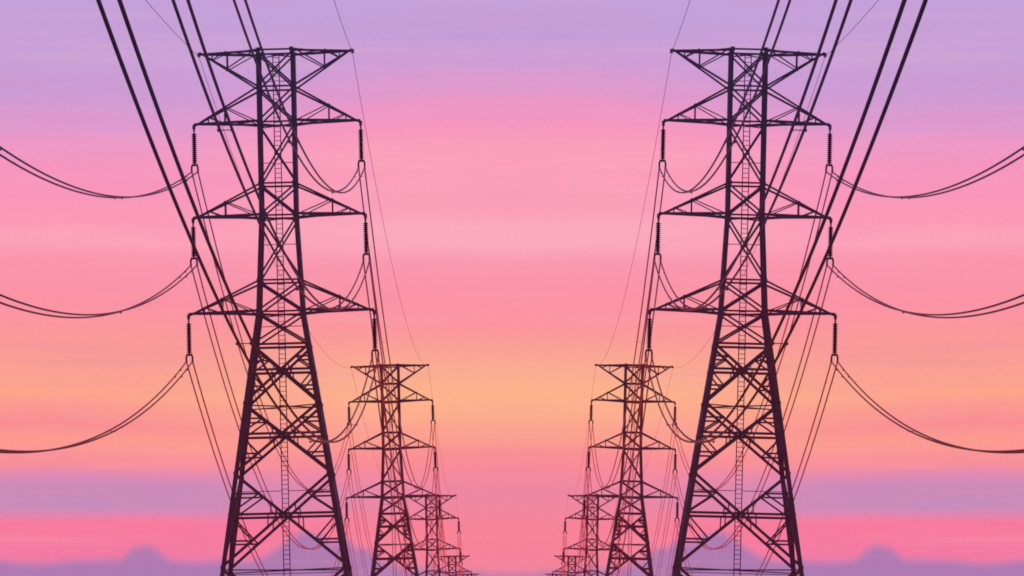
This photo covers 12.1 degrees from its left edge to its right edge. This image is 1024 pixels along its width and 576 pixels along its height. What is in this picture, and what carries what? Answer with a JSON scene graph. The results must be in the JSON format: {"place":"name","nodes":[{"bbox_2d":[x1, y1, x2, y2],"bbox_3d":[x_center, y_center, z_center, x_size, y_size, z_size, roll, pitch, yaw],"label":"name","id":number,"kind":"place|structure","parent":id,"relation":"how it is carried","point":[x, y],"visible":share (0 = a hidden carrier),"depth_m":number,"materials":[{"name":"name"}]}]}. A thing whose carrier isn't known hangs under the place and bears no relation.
{"place":"outdoors","nodes":[
{"label":"outdoors","id":0,"kind":"place"},
{"bbox_2d":[0,0,1023,575],"label":"sky","id":1,"kind":"structure","parent":0,"point":[512,143],"materials":[{"name":"pink"}]},
{"label":"ground","id":2,"kind":"structure","parent":0,"visible":0},
{"bbox_2d":[0,0,478,575],"bbox_3d":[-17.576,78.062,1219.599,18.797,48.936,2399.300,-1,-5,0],"label":"transmission tower","id":3,"kind":"structure","parent":2,"relation":"on","point":[254,372],"depth_m":351.00,"materials":[{"name":"metal"}]},
{"bbox_2d":[545,0,1023,575],"bbox_3d":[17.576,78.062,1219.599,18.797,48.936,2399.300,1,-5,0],"label":"transmission tower","id":4,"kind":"structure","parent":2,"relation":"on","point":[769,372],"depth_m":351.00,"materials":[{"name":"metal"}]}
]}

